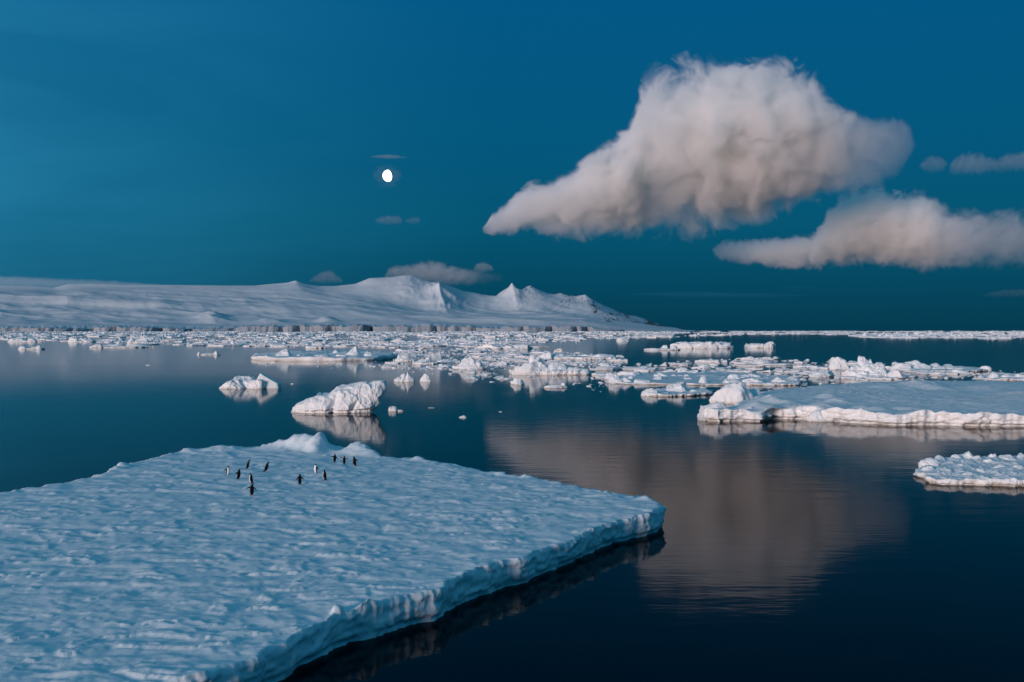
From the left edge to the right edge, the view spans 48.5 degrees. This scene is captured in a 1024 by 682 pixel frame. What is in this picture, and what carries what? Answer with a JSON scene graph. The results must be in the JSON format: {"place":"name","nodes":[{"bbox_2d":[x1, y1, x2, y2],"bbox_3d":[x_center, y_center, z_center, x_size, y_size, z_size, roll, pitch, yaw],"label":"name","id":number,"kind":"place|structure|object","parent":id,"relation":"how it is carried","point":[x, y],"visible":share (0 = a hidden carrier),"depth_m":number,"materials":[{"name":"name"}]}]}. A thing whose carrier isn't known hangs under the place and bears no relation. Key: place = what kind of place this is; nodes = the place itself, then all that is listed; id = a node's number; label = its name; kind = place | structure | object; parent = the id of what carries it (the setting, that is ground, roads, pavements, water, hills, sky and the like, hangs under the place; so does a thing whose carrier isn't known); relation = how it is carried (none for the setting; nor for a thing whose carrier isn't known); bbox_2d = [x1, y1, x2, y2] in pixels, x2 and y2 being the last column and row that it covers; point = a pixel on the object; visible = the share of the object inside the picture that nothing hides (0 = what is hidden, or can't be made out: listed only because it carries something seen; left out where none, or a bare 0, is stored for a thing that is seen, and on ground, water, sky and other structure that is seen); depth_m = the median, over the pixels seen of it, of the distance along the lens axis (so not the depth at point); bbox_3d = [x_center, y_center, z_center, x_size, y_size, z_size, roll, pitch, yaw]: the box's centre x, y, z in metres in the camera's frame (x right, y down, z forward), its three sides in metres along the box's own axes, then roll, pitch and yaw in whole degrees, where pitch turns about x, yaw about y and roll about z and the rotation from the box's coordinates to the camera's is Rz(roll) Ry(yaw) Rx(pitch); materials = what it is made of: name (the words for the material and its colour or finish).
{"place":"outdoors","nodes":[
{"label":"outdoors","id":0,"kind":"place"},
{"bbox_2d":[0,275,694,331],"bbox_3d":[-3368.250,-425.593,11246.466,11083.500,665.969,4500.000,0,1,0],"label":"snow mountains","id":1,"kind":"structure","parent":0,"point":[409,300],"depth_m":11901.51,"materials":[{"name":"white snow"}]},
{"bbox_2d":[0,324,680,331],"bbox_3d":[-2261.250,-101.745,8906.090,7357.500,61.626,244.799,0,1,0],"label":"glacier front","id":2,"kind":"object","parent":1,"relation":"attached to","point":[355,327],"visible":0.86,"depth_m":8886.11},
{"bbox_2d":[383,170,391,181],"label":"moon","id":3,"kind":"object","parent":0,"point":[387,175],"visible":1,"depth_m":59709.34,"materials":[{"name":"white"}]},
{"bbox_2d":[0,330,1023,681],"bbox_3d":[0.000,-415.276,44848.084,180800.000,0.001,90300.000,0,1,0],"label":"sea","id":4,"kind":"structure","parent":0,"point":[786,550],"depth_m":79.12,"materials":[{"name":"blue liquid"}]},
{"bbox_2d":[8,338,41,341],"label":"ice floe","id":5,"kind":"object","parent":4,"relation":"on","point":[20,340],"visible":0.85,"depth_m":1030.51,"materials":[{"name":"white ice"}]},
{"bbox_2d":[18,345,44,349],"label":"ice floe","id":6,"kind":"object","parent":4,"relation":"on","point":[30,348],"visible":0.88,"depth_m":635.86,"materials":[{"name":"white ice"}]},
{"bbox_2d":[68,337,96,341],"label":"ice floe","id":7,"kind":"object","parent":4,"relation":"on","point":[71,339],"visible":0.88,"depth_m":1029.48,"materials":[{"name":"white ice"}]},
{"bbox_2d":[89,341,154,347],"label":"ice floe","id":8,"kind":"object","parent":4,"relation":"on","point":[119,344],"visible":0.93,"depth_m":702.58,"materials":[{"name":"white ice"}]},
{"bbox_2d":[127,338,151,342],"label":"ice floe","id":9,"kind":"object","parent":4,"relation":"on","point":[132,340],"visible":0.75,"depth_m":940.98,"materials":[{"name":"white ice"}]},
{"bbox_2d":[187,344,204,345],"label":"floe","id":10,"kind":"object","parent":4,"relation":"on","point":[195,345],"visible":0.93,"depth_m":788.05,"materials":[{"name":"white ice"}]},
{"bbox_2d":[197,351,219,354],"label":"ice floe","id":11,"kind":"object","parent":4,"relation":"on","point":[214,353],"visible":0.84,"depth_m":497.08,"materials":[{"name":"white ice"}]},
{"bbox_2d":[219,373,280,388],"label":"iceberg","id":12,"kind":"object","parent":4,"relation":"on","point":[262,381],"visible":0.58,"depth_m":210.99,"materials":[{"name":"white ice"}]},
{"bbox_2d":[270,345,295,346],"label":"floe","id":13,"kind":"object","parent":4,"relation":"on","point":[281,346],"visible":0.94,"depth_m":742.76,"materials":[{"name":"white ice"}]},
{"bbox_2d":[306,342,326,347],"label":"ice floe","id":14,"kind":"object","parent":4,"relation":"on","point":[317,345],"visible":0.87,"depth_m":679.24,"materials":[{"name":"white ice"}]},
{"bbox_2d":[251,346,393,360],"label":"ice floe","id":15,"kind":"object","parent":4,"relation":"on","point":[355,353],"visible":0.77,"depth_m":411.42,"materials":[{"name":"white ice"}]},
{"bbox_2d":[0,432,666,681],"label":"ice floe","id":16,"kind":"object","parent":4,"relation":"on","point":[190,565],"visible":0.99,"depth_m":49.71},
{"bbox_2d":[235,469,240,479],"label":"penguin","id":17,"kind":"object","parent":16,"relation":"on","point":[238,473],"visible":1,"depth_m":73.34,"materials":[{"name":"black"}]},
{"bbox_2d":[246,483,255,495],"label":"penguin","id":18,"kind":"object","parent":16,"relation":"on","point":[252,487],"visible":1,"depth_m":66.41,"materials":[{"name":"black"}]},
{"bbox_2d":[249,473,254,483],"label":"penguin","id":19,"kind":"object","parent":16,"relation":"on","point":[250,478],"visible":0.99,"depth_m":71.41,"materials":[{"name":"black"}]},
{"bbox_2d":[264,462,268,471],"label":"penguin","id":20,"kind":"object","parent":16,"relation":"on","point":[266,467],"visible":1,"depth_m":77.34,"materials":[{"name":"black"}]},
{"bbox_2d":[296,474,303,484],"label":"penguin","id":21,"kind":"object","parent":16,"relation":"on","point":[299,478],"visible":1,"depth_m":71.07,"materials":[{"name":"black"}]},
{"bbox_2d":[323,470,327,480],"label":"penguin","id":22,"kind":"object","parent":16,"relation":"on","point":[324,475],"visible":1,"depth_m":72.52,"materials":[{"name":"black"}]},
{"bbox_2d":[291,380,386,412],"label":"iceberg","id":23,"kind":"object","parent":4,"relation":"on","point":[362,397],"visible":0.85,"depth_m":148.71,"materials":[{"name":"white ice"}]},
{"bbox_2d":[333,345,356,346],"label":"floe","id":24,"kind":"object","parent":4,"relation":"on","point":[343,345],"visible":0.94,"depth_m":747.45,"materials":[{"name":"white ice"}]},
{"bbox_2d":[381,365,392,367],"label":"ice chunk","id":25,"kind":"object","parent":4,"relation":"on","point":[387,366],"visible":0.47,"depth_m":326.10,"materials":[{"name":"white ice"}]},
{"bbox_2d":[388,406,397,410],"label":"ice chunk","id":26,"kind":"object","parent":4,"relation":"on","point":[392,408],"visible":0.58,"depth_m":151.27,"materials":[{"name":"white ice"}]},
{"bbox_2d":[393,353,413,361],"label":"ice lump","id":27,"kind":"object","parent":4,"relation":"on","point":[404,357],"visible":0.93,"depth_m":386.87,"materials":[{"name":"white ice"}]},
{"bbox_2d":[394,371,414,381],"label":"iceberg","id":28,"kind":"object","parent":4,"relation":"on","point":[404,377],"visible":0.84,"depth_m":237.71,"materials":[{"name":"white ice"}]},
{"bbox_2d":[412,357,434,364],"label":"ice lump","id":29,"kind":"object","parent":4,"relation":"on","point":[426,361],"visible":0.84,"depth_m":355.56,"materials":[{"name":"white ice"}]},
{"bbox_2d":[419,373,430,381],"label":"ice lump","id":30,"kind":"object","parent":4,"relation":"on","point":[424,378],"visible":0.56,"depth_m":238.01,"materials":[{"name":"white ice"}]},
{"bbox_2d":[421,344,446,345],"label":"floe","id":31,"kind":"object","parent":4,"relation":"on","point":[434,345],"visible":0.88,"depth_m":764.07,"materials":[{"name":"white ice"}]},
{"bbox_2d":[431,352,442,360],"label":"ice lump","id":32,"kind":"object","parent":4,"relation":"on","point":[437,356],"visible":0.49,"depth_m":400.91,"materials":[{"name":"white ice"}]},
{"bbox_2d":[434,362,454,363],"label":"floe","id":33,"kind":"object","parent":4,"relation":"on","point":[444,362],"visible":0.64,"depth_m":366.29,"materials":[{"name":"white ice"}]},
{"bbox_2d":[441,360,460,362],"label":"floe","id":34,"kind":"object","parent":4,"relation":"on","point":[455,361],"visible":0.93,"depth_m":369.27,"materials":[{"name":"white ice"}]},
{"bbox_2d":[452,356,486,368],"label":"iceberg","id":35,"kind":"object","parent":4,"relation":"on","point":[468,363],"visible":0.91,"depth_m":313.83,"materials":[{"name":"white ice"}]},
{"bbox_2d":[464,376,479,379],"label":"ice lump","id":36,"kind":"object","parent":4,"relation":"on","point":[471,378],"visible":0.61,"depth_m":249.07,"materials":[{"name":"white ice"}]},
{"bbox_2d":[464,350,486,352],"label":"floe","id":37,"kind":"object","parent":4,"relation":"on","point":[477,351],"visible":0.79,"depth_m":544.65,"materials":[{"name":"white ice"}]},
{"bbox_2d":[470,353,493,354],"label":"floe","id":38,"kind":"object","parent":4,"relation":"on","point":[482,353],"visible":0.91,"depth_m":502.75,"materials":[{"name":"white ice"}]},
{"bbox_2d":[474,341,532,348],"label":"ice floe","id":39,"kind":"object","parent":4,"relation":"on","point":[492,345],"visible":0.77,"depth_m":656.98,"materials":[{"name":"white ice"}]},
{"bbox_2d":[492,354,518,356],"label":"floe","id":40,"kind":"object","parent":4,"relation":"on","point":[503,355],"visible":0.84,"depth_m":459.23,"materials":[{"name":"white ice"}]},
{"bbox_2d":[0,330,1023,345],"bbox_3d":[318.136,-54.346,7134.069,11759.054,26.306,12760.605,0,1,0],"label":"pack ice","id":41,"kind":"structure","parent":4,"relation":"on","point":[308,337],"depth_m":1980.89,"materials":[{"name":"white ice"}]},
{"bbox_2d":[506,353,526,354],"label":"floe","id":42,"kind":"object","parent":4,"relation":"on","point":[515,354],"visible":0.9,"depth_m":482.06,"materials":[{"name":"white ice"}]},
{"bbox_2d":[511,378,524,384],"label":"ice lump","id":43,"kind":"object","parent":4,"relation":"on","point":[516,381],"visible":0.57,"depth_m":225.73,"materials":[{"name":"white ice"}]},
{"bbox_2d":[525,353,541,354],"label":"floe","id":44,"kind":"object","parent":4,"relation":"on","point":[533,353],"visible":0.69,"depth_m":488.09,"materials":[{"name":"white ice"}]},
{"bbox_2d":[509,354,591,374],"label":"iceberg","id":45,"kind":"object","parent":4,"relation":"on","point":[535,366],"visible":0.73,"depth_m":274.57,"materials":[{"name":"white ice"}]},
{"bbox_2d":[543,383,567,387],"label":"ice lump","id":46,"kind":"object","parent":4,"relation":"on","point":[562,385],"visible":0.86,"depth_m":212.45,"materials":[{"name":"white ice"}]},
{"bbox_2d":[535,352,620,359],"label":"ice floe","id":47,"kind":"object","parent":4,"relation":"on","point":[555,356],"visible":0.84,"depth_m":416.94,"materials":[{"name":"white ice"}]},
{"bbox_2d":[591,373,616,374],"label":"floe","id":48,"kind":"object","parent":4,"relation":"on","point":[601,373],"visible":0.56,"depth_m":272.90,"materials":[{"name":"white ice"}]},
{"bbox_2d":[596,366,620,369],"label":"floe","id":49,"kind":"object","parent":4,"relation":"on","point":[606,368],"visible":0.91,"depth_m":306.58,"materials":[{"name":"white ice"}]},
{"bbox_2d":[595,376,628,377],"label":"floe","id":50,"kind":"object","parent":4,"relation":"on","point":[605,376],"visible":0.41,"depth_m":257.43,"materials":[{"name":"white ice"}]},
{"bbox_2d":[609,358,627,360],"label":"floe","id":51,"kind":"object","parent":4,"relation":"on","point":[613,359],"visible":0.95,"depth_m":393.29,"materials":[{"name":"white ice"}]},
{"bbox_2d":[616,337,628,340],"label":"ice lump","id":52,"kind":"object","parent":4,"relation":"on","point":[622,339],"visible":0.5,"depth_m":1110.04,"materials":[{"name":"white ice"}]},
{"bbox_2d":[617,371,633,374],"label":"ice chunk","id":53,"kind":"object","parent":4,"relation":"on","point":[624,373],"visible":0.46,"depth_m":268.61,"materials":[{"name":"white ice"}]},
{"bbox_2d":[622,367,652,369],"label":"floe","id":54,"kind":"object","parent":4,"relation":"on","point":[627,368],"visible":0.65,"depth_m":308.54,"materials":[{"name":"white ice"}]},
{"bbox_2d":[266,347,1023,391],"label":"brash ice","id":55,"kind":"structure","parent":4,"relation":"on","point":[488,351],"depth_m":375.75,"materials":[{"name":"white ice"}]},
{"bbox_2d":[634,368,659,371],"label":"floe","id":56,"kind":"object","parent":4,"relation":"on","point":[645,370],"visible":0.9,"depth_m":293.06,"materials":[{"name":"white ice"}]},
{"bbox_2d":[641,367,661,369],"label":"floe","id":57,"kind":"object","parent":4,"relation":"on","point":[656,368],"visible":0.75,"depth_m":310.49,"materials":[{"name":"white ice"}]},
{"bbox_2d":[644,345,680,349],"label":"ice floe","id":58,"kind":"object","parent":4,"relation":"on","point":[665,347],"visible":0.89,"depth_m":613.85,"materials":[{"name":"white ice"}]},
{"bbox_2d":[660,369,675,371],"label":"ice chunk","id":59,"kind":"object","parent":4,"relation":"on","point":[669,370],"visible":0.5,"depth_m":283.29,"materials":[{"name":"white ice"}]},
{"bbox_2d":[641,381,713,396],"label":"ice floe","id":60,"kind":"object","parent":4,"relation":"on","point":[680,388],"visible":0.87,"depth_m":190.31,"materials":[{"name":"white ice"}]},
{"bbox_2d":[670,362,693,364],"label":"floe","id":61,"kind":"object","parent":4,"relation":"on","point":[683,363],"visible":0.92,"depth_m":350.95,"materials":[{"name":"white ice"}]},
{"bbox_2d":[676,369,701,371],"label":"floe","id":62,"kind":"object","parent":4,"relation":"on","point":[684,370],"visible":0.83,"depth_m":284.12,"materials":[{"name":"white ice"}]},
{"bbox_2d":[605,372,789,384],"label":"ice floe","id":63,"kind":"object","parent":4,"relation":"on","point":[717,378],"visible":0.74,"depth_m":241.36,"materials":[{"name":"white ice"}]},
{"bbox_2d":[670,341,733,348],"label":"iceberg","id":64,"kind":"object","parent":4,"relation":"on","point":[703,345],"visible":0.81,"depth_m":665.71,"materials":[{"name":"white ice"}]},
{"bbox_2d":[695,360,719,362],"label":"floe","id":65,"kind":"object","parent":4,"relation":"on","point":[709,361],"visible":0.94,"depth_m":379.25,"materials":[{"name":"white ice"}]},
{"bbox_2d":[702,366,712,369],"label":"ice chunk","id":66,"kind":"object","parent":4,"relation":"on","point":[707,368],"visible":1,"depth_m":308.83,"materials":[{"name":"white ice"}]},
{"bbox_2d":[728,370,755,371],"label":"floe","id":67,"kind":"object","parent":4,"relation":"on","point":[739,371],"visible":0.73,"depth_m":291.82,"materials":[{"name":"white ice"}]},
{"bbox_2d":[734,362,751,363],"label":"floe","id":68,"kind":"object","parent":4,"relation":"on","point":[742,363],"visible":0.69,"depth_m":365.04,"materials":[{"name":"white ice"}]},
{"bbox_2d":[736,364,764,366],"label":"floe","id":69,"kind":"object","parent":4,"relation":"on","point":[748,365],"visible":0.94,"depth_m":336.03,"materials":[{"name":"white ice"}]},
{"bbox_2d":[745,368,763,369],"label":"ice chunk","id":70,"kind":"object","parent":4,"relation":"on","point":[754,368],"visible":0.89,"depth_m":303.85,"materials":[{"name":"white ice"}]},
{"bbox_2d":[750,361,762,364],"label":"ice chunk","id":71,"kind":"object","parent":4,"relation":"on","point":[755,362],"visible":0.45,"depth_m":355.03,"materials":[{"name":"white ice"}]},
{"bbox_2d":[740,356,773,359],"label":"floe","id":72,"kind":"object","parent":4,"relation":"on","point":[750,358],"visible":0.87,"depth_m":407.32,"materials":[{"name":"white ice"}]},
{"bbox_2d":[744,341,775,347],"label":"iceberg","id":73,"kind":"object","parent":4,"relation":"on","point":[770,344],"visible":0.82,"depth_m":686.81,"materials":[{"name":"white ice"}]},
{"bbox_2d":[744,361,775,362],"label":"floe","id":74,"kind":"object","parent":4,"relation":"on","point":[765,361],"visible":0.37,"depth_m":368.38,"materials":[{"name":"white ice"}]},
{"bbox_2d":[752,359,772,360],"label":"floe","id":75,"kind":"object","parent":4,"relation":"on","point":[761,360],"visible":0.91,"depth_m":395.94,"materials":[{"name":"white ice"}]},
{"bbox_2d":[727,374,802,385],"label":"ice floe","id":76,"kind":"object","parent":4,"relation":"on","point":[775,381],"visible":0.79,"depth_m":225.98,"materials":[{"name":"white ice"}]},
{"bbox_2d":[759,362,794,365],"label":"floe","id":77,"kind":"object","parent":4,"relation":"on","point":[776,364],"visible":0.94,"depth_m":349.45,"materials":[{"name":"white ice"}]},
{"bbox_2d":[790,369,809,370],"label":"floe","id":78,"kind":"object","parent":4,"relation":"on","point":[800,369],"visible":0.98,"depth_m":304.81,"materials":[{"name":"white ice"}]},
{"bbox_2d":[793,365,822,367],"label":"floe","id":79,"kind":"object","parent":4,"relation":"on","point":[799,366],"visible":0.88,"depth_m":325.82,"materials":[{"name":"white ice"}]},
{"bbox_2d":[808,369,833,376],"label":"ice block","id":80,"kind":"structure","parent":4,"relation":"on","point":[822,373],"depth_m":261.90,"materials":[{"name":"white ice"}]},
{"bbox_2d":[828,357,848,369],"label":"iceberg","id":81,"kind":"object","parent":4,"relation":"on","point":[837,363],"visible":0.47,"depth_m":309.73,"materials":[{"name":"white ice"}]},
{"bbox_2d":[839,376,856,378],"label":"floe","id":82,"kind":"object","parent":4,"relation":"on","point":[848,377],"visible":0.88,"depth_m":252.89,"materials":[{"name":"white ice"}]},
{"bbox_2d":[697,379,1023,425],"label":"ice floe","id":83,"kind":"object","parent":4,"relation":"on","point":[959,403],"visible":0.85,"depth_m":151.76,"materials":[{"name":"white ice"}]},
{"bbox_2d":[855,374,869,378],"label":"ice chunk","id":84,"kind":"object","parent":4,"relation":"on","point":[862,376],"visible":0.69,"depth_m":253.35,"materials":[{"name":"white ice"}]},
{"bbox_2d":[841,356,890,375],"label":"iceberg","id":85,"kind":"object","parent":4,"relation":"on","point":[863,366],"visible":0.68,"depth_m":259.17,"materials":[{"name":"white ice"}]},
{"bbox_2d":[867,375,886,377],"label":"floe","id":86,"kind":"object","parent":4,"relation":"on","point":[877,376],"visible":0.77,"depth_m":254.49,"materials":[{"name":"white ice"}]},
{"bbox_2d":[866,377,896,379],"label":"floe","id":87,"kind":"object","parent":4,"relation":"on","point":[890,378],"visible":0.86,"depth_m":247.61,"materials":[{"name":"white ice"}]},
{"bbox_2d":[869,377,898,379],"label":"floe","id":88,"kind":"object","parent":4,"relation":"on","point":[897,378],"visible":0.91,"depth_m":248.33,"materials":[{"name":"white ice"}]},
{"bbox_2d":[887,370,904,378],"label":"ice block","id":89,"kind":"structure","parent":4,"relation":"on","point":[896,373],"depth_m":254.66,"materials":[{"name":"white ice"}]},
{"bbox_2d":[905,375,918,377],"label":"floe","id":90,"kind":"object","parent":4,"relation":"on","point":[911,376],"visible":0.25,"depth_m":258.89,"materials":[{"name":"white ice"}]},
{"bbox_2d":[904,370,928,371],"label":"floe","id":91,"kind":"object","parent":4,"relation":"on","point":[914,370],"visible":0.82,"depth_m":291.87,"materials":[{"name":"white ice"}]},
{"bbox_2d":[915,371,950,374],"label":"floe","id":92,"kind":"object","parent":4,"relation":"on","point":[934,373],"visible":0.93,"depth_m":277.43,"materials":[{"name":"white ice"}]},
{"bbox_2d":[889,360,992,371],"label":"ice floe","id":93,"kind":"object","parent":4,"relation":"on","point":[917,365],"visible":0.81,"depth_m":301.21,"materials":[{"name":"white ice"}]},
{"bbox_2d":[951,370,970,373],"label":"ice chunk","id":94,"kind":"object","parent":4,"relation":"on","point":[959,371],"visible":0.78,"depth_m":281.26,"materials":[{"name":"white ice"}]},
{"bbox_2d":[913,451,1023,486],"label":"ice floe","id":95,"kind":"object","parent":4,"relation":"on","point":[967,468],"visible":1,"depth_m":83.71,"materials":[{"name":"white ice"}]},
{"bbox_2d":[976,371,1023,380],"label":"ice floe","id":96,"kind":"object","parent":4,"relation":"on","point":[1004,377],"visible":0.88,"depth_m":248.53,"materials":[{"name":"white ice"}]},
{"bbox_2d":[0,0,1023,329],"label":"sky","id":97,"kind":"structure","parent":0,"point":[680,164],"materials":[{"name":"blue"}]}
]}

